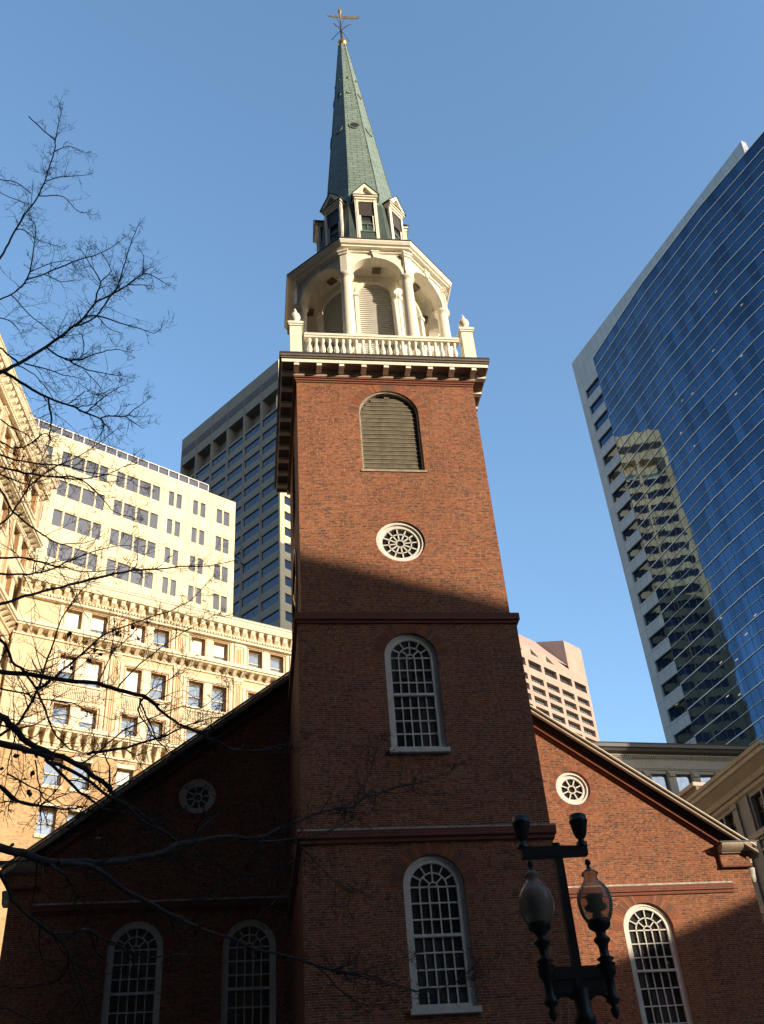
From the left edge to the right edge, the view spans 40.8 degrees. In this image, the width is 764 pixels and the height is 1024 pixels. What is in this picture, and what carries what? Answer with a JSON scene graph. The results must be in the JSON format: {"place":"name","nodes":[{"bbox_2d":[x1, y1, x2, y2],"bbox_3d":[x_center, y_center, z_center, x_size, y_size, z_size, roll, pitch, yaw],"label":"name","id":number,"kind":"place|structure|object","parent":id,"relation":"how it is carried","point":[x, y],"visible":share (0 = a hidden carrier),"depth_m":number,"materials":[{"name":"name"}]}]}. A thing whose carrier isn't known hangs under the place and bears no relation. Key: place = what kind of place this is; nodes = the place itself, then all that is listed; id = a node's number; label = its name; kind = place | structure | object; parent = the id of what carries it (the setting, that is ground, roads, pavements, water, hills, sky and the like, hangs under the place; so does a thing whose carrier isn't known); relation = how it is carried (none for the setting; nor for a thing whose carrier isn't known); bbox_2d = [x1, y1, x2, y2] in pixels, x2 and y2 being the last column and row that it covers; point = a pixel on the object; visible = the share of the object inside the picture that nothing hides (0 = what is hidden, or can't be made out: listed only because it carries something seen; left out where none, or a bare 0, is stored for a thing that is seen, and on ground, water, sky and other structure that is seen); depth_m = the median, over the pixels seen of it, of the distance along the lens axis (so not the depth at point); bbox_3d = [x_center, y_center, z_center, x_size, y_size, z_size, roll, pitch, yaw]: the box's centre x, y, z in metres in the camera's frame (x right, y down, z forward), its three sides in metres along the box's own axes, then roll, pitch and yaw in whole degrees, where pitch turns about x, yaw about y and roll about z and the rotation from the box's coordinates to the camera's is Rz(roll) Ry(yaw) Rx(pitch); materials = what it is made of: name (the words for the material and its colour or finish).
{"place":"outdoors","nodes":[
{"label":"outdoors","id":0,"kind":"place"},
{"bbox_2d":[0,91,499,1023],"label":"bare tree","id":1,"kind":"object","parent":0,"point":[48,755],"visible":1,"depth_m":9.78,"materials":[{"name":"brown plant"}]},
{"bbox_2d":[0,7,763,1023],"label":"brick church","id":2,"kind":"structure","parent":0,"point":[404,625],"depth_m":31.23,"materials":[{"name":"red brick"}]},
{"bbox_2d":[101,921,162,1023],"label":"window","id":3,"kind":"structure","parent":2,"relation":"in","point":[123,1003],"depth_m":29.84,"materials":[{"name":"white paint"}]},
{"bbox_2d":[179,779,215,812],"bbox_3d":[-5.978,9.256,33.323,1.180,1.180,0.190,1,-38,-7],"label":"round window","id":4,"kind":"structure","parent":2,"relation":"in","point":[208,800],"depth_m":33.35,"materials":[{"name":"white paint"}]},
{"bbox_2d":[220,919,275,1023],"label":"window","id":5,"kind":"structure","parent":2,"relation":"in","point":[248,984],"depth_m":30.19,"materials":[{"name":"white paint"}]},
{"bbox_2d":[376,522,424,560],"bbox_3d":[0.574,1.005,32.445,1.560,1.560,0.190,1,-38,-7],"label":"round window","id":6,"kind":"structure","parent":2,"relation":"in","point":[398,541],"depth_m":32.51,"materials":[{"name":"white paint"}]},
{"bbox_2d":[385,634,450,753],"bbox_3d":[0.902,5.083,29.069,1.660,3.780,0.360,1,-38,-7],"label":"window","id":7,"kind":"structure","parent":2,"relation":"in","point":[416,720],"depth_m":29.04,"materials":[{"name":"glass"}]},
{"bbox_2d":[403,855,481,1015],"bbox_3d":[1.367,10.254,25.133,1.680,3.750,0.360,1,-38,-7],"label":"window","id":8,"kind":"structure","parent":2,"relation":"in","point":[436,916],"depth_m":25.12,"materials":[{"name":"white paint"}]},
{"bbox_2d":[556,772,589,804],"bbox_3d":[6.443,9.424,34.882,1.180,1.180,0.190,1,-38,-7],"label":"round window","id":9,"kind":"structure","parent":2,"relation":"in","point":[571,787],"depth_m":34.92,"materials":[{"name":"white paint"}]},
{"bbox_2d":[623,903,693,1023],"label":"window","id":10,"kind":"structure","parent":2,"relation":"in","point":[661,990],"depth_m":31.61,"materials":[{"name":"white paint"}]},
{"bbox_2d":[0,0,763,742],"label":"sky","id":11,"kind":"structure","parent":0,"point":[540,154],"materials":[{"name":"blue"}]},
{"label":"ground","id":12,"kind":"structure","parent":0,"visible":0},
{"bbox_2d":[0,333,60,723],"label":"office building","id":13,"kind":"structure","parent":12,"relation":"on","point":[11,395],"depth_m":74.54,"materials":[{"name":"stone"}]},
{"bbox_2d":[32,417,235,615],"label":"office building","id":14,"kind":"structure","parent":12,"relation":"on","point":[186,519],"depth_m":98.64,"materials":[{"name":"concrete"}]},
{"bbox_2d":[46,540,56,557],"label":"window","id":15,"kind":"structure","parent":14,"relation":"in","point":[52,555],"depth_m":90.87,"materials":[{"name":"glass"}]},
{"bbox_2d":[51,510,61,526],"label":"window","id":16,"kind":"structure","parent":14,"relation":"in","point":[56,519],"depth_m":92.98,"materials":[{"name":"glass"}]},
{"bbox_2d":[56,481,66,496],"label":"window","id":17,"kind":"structure","parent":14,"relation":"in","point":[60,489],"depth_m":95.00,"materials":[{"name":"glass"}]},
{"bbox_2d":[58,545,71,562],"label":"window","id":18,"kind":"structure","parent":14,"relation":"in","point":[69,551],"depth_m":91.57,"materials":[{"name":"glass"}]},
{"bbox_2d":[62,513,76,531],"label":"window","id":19,"kind":"structure","parent":14,"relation":"in","point":[71,526],"depth_m":93.60,"materials":[{"name":"glass"}]},
{"bbox_2d":[67,484,80,501],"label":"window","id":20,"kind":"structure","parent":14,"relation":"in","point":[76,496],"depth_m":95.68,"materials":[{"name":"glass"}]},
{"bbox_2d":[71,456,84,472],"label":"window","id":21,"kind":"structure","parent":14,"relation":"in","point":[75,461],"depth_m":97.80,"materials":[{"name":"glass"}]},
{"bbox_2d":[72,549,86,567],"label":"window","id":22,"kind":"structure","parent":14,"relation":"in","point":[75,550],"depth_m":92.33,"materials":[{"name":"glass"}]},
{"bbox_2d":[77,519,90,536],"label":"window","id":23,"kind":"structure","parent":14,"relation":"in","point":[82,524],"depth_m":94.33,"materials":[{"name":"glass"}]},
{"bbox_2d":[81,489,93,506],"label":"window","id":24,"kind":"structure","parent":14,"relation":"in","point":[86,495],"depth_m":96.38,"materials":[{"name":"glass"}]},
{"bbox_2d":[85,461,97,477],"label":"window","id":25,"kind":"structure","parent":14,"relation":"in","point":[90,469],"depth_m":98.44,"materials":[{"name":"glass"}]},
{"bbox_2d":[87,553,96,570],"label":"window","id":26,"kind":"structure","parent":14,"relation":"in","point":[90,567],"depth_m":92.86,"materials":[{"name":"glass"}]},
{"bbox_2d":[91,523,100,539],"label":"window","id":27,"kind":"structure","parent":14,"relation":"in","point":[96,532],"depth_m":94.93,"materials":[{"name":"glass"}]},
{"bbox_2d":[95,494,104,509],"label":"window","id":28,"kind":"structure","parent":14,"relation":"in","point":[98,497],"depth_m":96.98,"materials":[{"name":"glass"}]},
{"bbox_2d":[106,559,114,576],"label":"window","id":29,"kind":"structure","parent":14,"relation":"in","point":[112,563],"depth_m":93.86,"materials":[{"name":"glass"}]},
{"bbox_2d":[109,529,118,545],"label":"window","id":30,"kind":"structure","parent":14,"relation":"in","point":[115,536],"depth_m":95.89,"materials":[{"name":"glass"}]},
{"bbox_2d":[113,500,121,516],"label":"window","id":31,"kind":"structure","parent":14,"relation":"in","point":[118,509],"depth_m":97.97,"materials":[{"name":"glass"}]},
{"bbox_2d":[116,563,128,581],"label":"window","id":32,"kind":"structure","parent":14,"relation":"in","point":[124,576],"depth_m":94.40,"materials":[{"name":"glass"}]},
{"bbox_2d":[120,533,131,550],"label":"window","id":33,"kind":"structure","parent":14,"relation":"in","point":[128,541],"depth_m":96.50,"materials":[{"name":"glass"}]},
{"bbox_2d":[123,504,134,520],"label":"window","id":34,"kind":"structure","parent":14,"relation":"in","point":[126,506],"depth_m":98.60,"materials":[{"name":"glass"}]},
{"bbox_2d":[126,476,137,492],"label":"window","id":35,"kind":"structure","parent":14,"relation":"in","point":[129,486],"depth_m":100.61,"materials":[{"name":"glass"}]},
{"bbox_2d":[130,567,142,585],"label":"window","id":36,"kind":"structure","parent":14,"relation":"in","point":[133,579],"depth_m":94.96,"materials":[{"name":"glass"}]},
{"bbox_2d":[133,537,145,553],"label":"window","id":37,"kind":"structure","parent":14,"relation":"in","point":[139,541],"depth_m":97.27,"materials":[{"name":"glass"}]},
{"bbox_2d":[136,508,147,525],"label":"window","id":38,"kind":"structure","parent":14,"relation":"in","point":[145,514],"depth_m":99.39,"materials":[{"name":"glass"}]},
{"bbox_2d":[139,481,150,497],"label":"window","id":39,"kind":"structure","parent":14,"relation":"in","point":[142,484],"depth_m":101.34,"materials":[{"name":"glass"}]},
{"bbox_2d":[144,572,152,588],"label":"window","id":40,"kind":"structure","parent":14,"relation":"in","point":[149,581],"depth_m":95.66,"materials":[{"name":"glass"}]},
{"bbox_2d":[149,513,157,528],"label":"window","id":41,"kind":"structure","parent":14,"relation":"in","point":[153,518],"depth_m":99.89,"materials":[{"name":"glass"}]},
{"bbox_2d":[152,486,159,500],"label":"window","id":42,"kind":"structure","parent":14,"relation":"in","point":[155,495],"depth_m":101.97,"materials":[{"name":"glass"}]},
{"bbox_2d":[0,567,291,954],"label":"office building","id":43,"kind":"structure","parent":12,"relation":"on","point":[260,652],"depth_m":74.21,"materials":[{"name":"stone"}]},
{"bbox_2d":[35,809,55,834],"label":"window","id":44,"kind":"structure","parent":43,"relation":"in","point":[45,830],"depth_m":66.19,"materials":[{"name":"glass"}]},
{"bbox_2d":[42,760,61,785],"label":"window","id":45,"kind":"structure","parent":43,"relation":"in","point":[48,768],"depth_m":68.15,"materials":[{"name":"glass"}]},
{"bbox_2d":[51,705,68,724],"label":"window","id":46,"kind":"structure","parent":43,"relation":"in","point":[64,718],"depth_m":70.80,"materials":[{"name":"glass"}]},
{"bbox_2d":[58,657,74,677],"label":"window","id":47,"kind":"structure","parent":43,"relation":"in","point":[61,665],"depth_m":72.98,"materials":[{"name":"glass"}]},
{"bbox_2d":[65,611,80,628],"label":"window","id":48,"kind":"structure","parent":43,"relation":"in","point":[73,621],"depth_m":75.37,"materials":[{"name":"glass"}]},
{"bbox_2d":[71,765,89,789],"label":"window","id":49,"kind":"structure","parent":43,"relation":"in","point":[78,784],"depth_m":68.95,"materials":[{"name":"glass"}]},
{"bbox_2d":[78,710,95,728],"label":"window","id":50,"kind":"structure","parent":43,"relation":"in","point":[89,722],"depth_m":71.59,"materials":[{"name":"glass"}]},
{"bbox_2d":[84,662,100,687],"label":"window","id":51,"kind":"structure","parent":43,"relation":"in","point":[90,670],"depth_m":73.81,"materials":[{"name":"glass"}]},
{"bbox_2d":[90,617,105,633],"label":"window","id":52,"kind":"structure","parent":43,"relation":"in","point":[97,624],"depth_m":76.23,"materials":[{"name":"glass"}]},
{"bbox_2d":[115,770,131,789],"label":"window","id":53,"kind":"structure","parent":43,"relation":"in","point":[125,773],"depth_m":70.62,"materials":[{"name":"glass"}]},
{"bbox_2d":[120,718,135,735],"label":"window","id":54,"kind":"structure","parent":43,"relation":"in","point":[124,721],"depth_m":72.97,"materials":[{"name":"glass"}]},
{"bbox_2d":[125,670,139,692],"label":"window","id":55,"kind":"structure","parent":43,"relation":"in","point":[132,681],"depth_m":75.10,"materials":[{"name":"glass"}]},
{"bbox_2d":[129,627,143,642],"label":"window","id":56,"kind":"structure","parent":43,"relation":"in","point":[141,631],"depth_m":77.52,"materials":[{"name":"glass"}]},
{"bbox_2d":[146,722,160,740],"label":"window","id":57,"kind":"structure","parent":43,"relation":"in","point":[158,726],"depth_m":73.88,"materials":[{"name":"glass"}]},
{"bbox_2d":[149,675,164,699],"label":"window","id":58,"kind":"structure","parent":43,"relation":"in","point":[159,693],"depth_m":75.87,"materials":[{"name":"glass"}]},
{"bbox_2d":[154,631,167,647],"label":"window","id":59,"kind":"structure","parent":43,"relation":"in","point":[162,637],"depth_m":78.40,"materials":[{"name":"glass"}]},
{"bbox_2d":[188,683,201,707],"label":"window","id":60,"kind":"structure","parent":43,"relation":"in","point":[199,687],"depth_m":77.22,"materials":[{"name":"glass"}]},
{"bbox_2d":[191,639,203,655],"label":"window","id":61,"kind":"structure","parent":43,"relation":"in","point":[197,647],"depth_m":79.66,"materials":[{"name":"glass"}]},
{"bbox_2d":[211,687,224,711],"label":"window","id":62,"kind":"structure","parent":43,"relation":"in","point":[217,690],"depth_m":78.06,"materials":[{"name":"glass"}]},
{"bbox_2d":[213,644,225,660],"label":"window","id":63,"kind":"structure","parent":43,"relation":"in","point":[219,651],"depth_m":80.47,"materials":[{"name":"glass"}]},
{"bbox_2d":[248,652,259,667],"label":"window","id":64,"kind":"structure","parent":43,"relation":"in","point":[254,658],"depth_m":81.80,"materials":[{"name":"glass"}]},
{"bbox_2d":[270,657,281,672],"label":"window","id":65,"kind":"structure","parent":43,"relation":"in","point":[275,663],"depth_m":82.62,"materials":[{"name":"glass"}]},
{"bbox_2d":[180,359,291,629],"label":"office tower","id":66,"kind":"structure","parent":12,"relation":"on","point":[228,449],"depth_m":198.64,"materials":[{"name":"grey concrete"}]},
{"bbox_2d":[227,479,241,495],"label":"window","id":67,"kind":"structure","parent":66,"relation":"in","point":[238,483],"depth_m":203.34,"materials":[{"name":"glass"}]},
{"bbox_2d":[228,465,241,480],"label":"window","id":68,"kind":"structure","parent":66,"relation":"in","point":[239,469],"depth_m":205.54,"materials":[{"name":"glass"}]},
{"bbox_2d":[242,606,257,619],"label":"window","id":69,"kind":"structure","parent":66,"relation":"in","point":[254,611],"depth_m":180.77,"materials":[{"name":"glass"}]},
{"bbox_2d":[242,588,258,606],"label":"window","id":70,"kind":"structure","parent":66,"relation":"in","point":[253,595],"depth_m":183.10,"materials":[{"name":"glass"}]},
{"bbox_2d":[243,540,258,556],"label":"window","id":71,"kind":"structure","parent":66,"relation":"in","point":[255,545],"depth_m":189.54,"materials":[{"name":"glass"}]},
{"bbox_2d":[243,555,258,572],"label":"window","id":72,"kind":"structure","parent":66,"relation":"in","point":[255,561],"depth_m":187.33,"materials":[{"name":"glass"}]},
{"bbox_2d":[243,572,258,589],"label":"window","id":73,"kind":"structure","parent":66,"relation":"in","point":[255,577],"depth_m":185.19,"materials":[{"name":"glass"}]},
{"bbox_2d":[244,494,258,510],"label":"window","id":74,"kind":"structure","parent":66,"relation":"in","point":[256,498],"depth_m":196.10,"materials":[{"name":"glass"}]},
{"bbox_2d":[244,509,258,525],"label":"window","id":75,"kind":"structure","parent":66,"relation":"in","point":[247,520],"depth_m":193.89,"materials":[{"name":"glass"}]},
{"bbox_2d":[244,524,258,540],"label":"window","id":76,"kind":"structure","parent":66,"relation":"in","point":[254,530],"depth_m":191.68,"materials":[{"name":"glass"}]},
{"bbox_2d":[244,479,259,496],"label":"window","id":77,"kind":"structure","parent":66,"relation":"in","point":[256,484],"depth_m":198.29,"materials":[{"name":"glass"}]},
{"bbox_2d":[245,437,259,453],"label":"window","id":78,"kind":"structure","parent":66,"relation":"in","point":[256,442],"depth_m":204.74,"materials":[{"name":"glass"}]},
{"bbox_2d":[245,451,259,467],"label":"window","id":79,"kind":"structure","parent":66,"relation":"in","point":[257,455],"depth_m":202.55,"materials":[{"name":"glass"}]},
{"bbox_2d":[245,465,259,481],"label":"window","id":80,"kind":"structure","parent":66,"relation":"in","point":[257,469],"depth_m":200.39,"materials":[{"name":"glass"}]},
{"bbox_2d":[262,495,278,624],"label":"lower windows","id":81,"kind":"structure","parent":66,"relation":"in","point":[273,617],"depth_m":182.90,"materials":[{"name":"blue glass"}]},
{"bbox_2d":[518,634,599,740],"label":"office tower","id":82,"kind":"structure","parent":12,"relation":"on","point":[556,682],"depth_m":271.19,"materials":[{"name":"beige concrete"}]},
{"bbox_2d":[512,812,620,1023],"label":"street lamp","id":83,"kind":"object","parent":12,"relation":"on","point":[579,983],"visible":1,"depth_m":11.47,"materials":[{"name":"black metal"}]},
{"bbox_2d":[572,131,763,744],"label":"glass tower","id":84,"kind":"structure","parent":12,"relation":"on","point":[668,365],"depth_m":142.49,"materials":[{"name":"blue glass"}]},
{"bbox_2d":[587,379,599,397],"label":"window","id":85,"kind":"structure","parent":84,"relation":"in","point":[596,383],"depth_m":173.55,"materials":[{"name":"blue glass"}]},
{"bbox_2d":[591,394,603,413],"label":"window","id":86,"kind":"structure","parent":84,"relation":"in","point":[601,399],"depth_m":171.32,"materials":[{"name":"blue glass"}]},
{"bbox_2d":[595,411,607,429],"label":"window","id":87,"kind":"structure","parent":84,"relation":"in","point":[600,422],"depth_m":169.03,"materials":[{"name":"blue glass"}]},
{"bbox_2d":[600,427,612,447],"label":"window","id":88,"kind":"structure","parent":84,"relation":"in","point":[608,435],"depth_m":166.82,"materials":[{"name":"blue glass"}]},
{"bbox_2d":[604,446,617,464],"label":"window","id":89,"kind":"structure","parent":84,"relation":"in","point":[614,451],"depth_m":164.51,"materials":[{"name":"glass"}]},
{"bbox_2d":[609,463,622,483],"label":"window","id":90,"kind":"structure","parent":84,"relation":"in","point":[619,469],"depth_m":162.28,"materials":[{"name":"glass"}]},
{"bbox_2d":[614,482,627,501],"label":"window","id":91,"kind":"structure","parent":84,"relation":"in","point":[624,487],"depth_m":160.00,"materials":[{"name":"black glass"}]},
{"bbox_2d":[618,501,632,520],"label":"window","id":92,"kind":"structure","parent":84,"relation":"in","point":[629,506],"depth_m":157.75,"materials":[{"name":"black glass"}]},
{"bbox_2d":[623,520,637,540],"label":"window","id":93,"kind":"structure","parent":84,"relation":"in","point":[633,527],"depth_m":155.51,"materials":[{"name":"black glass"}]},
{"bbox_2d":[628,540,643,560],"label":"window","id":94,"kind":"structure","parent":84,"relation":"in","point":[639,547],"depth_m":153.19,"materials":[{"name":"black glass"}]},
{"bbox_2d":[634,561,649,581],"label":"window","id":95,"kind":"structure","parent":84,"relation":"in","point":[644,568],"depth_m":150.97,"materials":[{"name":"black glass"}]},
{"bbox_2d":[639,582,654,603],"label":"window","id":96,"kind":"structure","parent":84,"relation":"in","point":[648,591],"depth_m":148.72,"materials":[{"name":"black glass"}]},
{"bbox_2d":[645,604,660,625],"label":"window","id":97,"kind":"structure","parent":84,"relation":"in","point":[655,612],"depth_m":146.46,"materials":[{"name":"black glass"}]},
{"bbox_2d":[651,627,667,647],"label":"window","id":98,"kind":"structure","parent":84,"relation":"in","point":[661,635],"depth_m":144.18,"materials":[{"name":"black glass"}]},
{"bbox_2d":[656,650,673,671],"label":"window","id":99,"kind":"structure","parent":84,"relation":"in","point":[667,658],"depth_m":141.92,"materials":[{"name":"black glass"}]},
{"bbox_2d":[663,674,680,695],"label":"window","id":100,"kind":"structure","parent":84,"relation":"in","point":[673,683],"depth_m":139.65,"materials":[{"name":"black glass"}]},
{"bbox_2d":[669,699,686,720],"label":"window","id":101,"kind":"structure","parent":84,"relation":"in","point":[681,707],"depth_m":137.42,"materials":[{"name":"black glass"}]},
{"bbox_2d":[675,724,693,742],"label":"window","id":102,"kind":"structure","parent":84,"relation":"in","point":[687,734],"depth_m":135.03,"materials":[{"name":"black glass"}]},
{"bbox_2d":[590,741,750,794],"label":"office building","id":103,"kind":"structure","parent":12,"relation":"on","point":[675,768],"depth_m":90.04,"materials":[{"name":"grey stone"}]},
{"bbox_2d":[651,775,668,789],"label":"window","id":104,"kind":"structure","parent":103,"relation":"in","point":[661,780],"depth_m":89.26,"materials":[{"name":"glass"}]},
{"bbox_2d":[676,775,690,790],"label":"window","id":105,"kind":"structure","parent":103,"relation":"in","point":[683,781],"depth_m":89.68,"materials":[{"name":"glass"}]},
{"bbox_2d":[676,782,704,799],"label":"cornice","id":106,"kind":"structure","parent":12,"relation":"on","point":[685,793],"depth_m":74.65,"materials":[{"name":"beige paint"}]},
{"bbox_2d":[685,739,763,921],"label":"office building","id":107,"kind":"structure","parent":12,"relation":"on","point":[730,795],"depth_m":56.92,"materials":[{"name":"grey stone"}]},
{"bbox_2d":[755,793,763,825],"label":"window","id":108,"kind":"structure","parent":107,"relation":"in","point":[760,804],"depth_m":56.22,"materials":[{"name":"black glass"}]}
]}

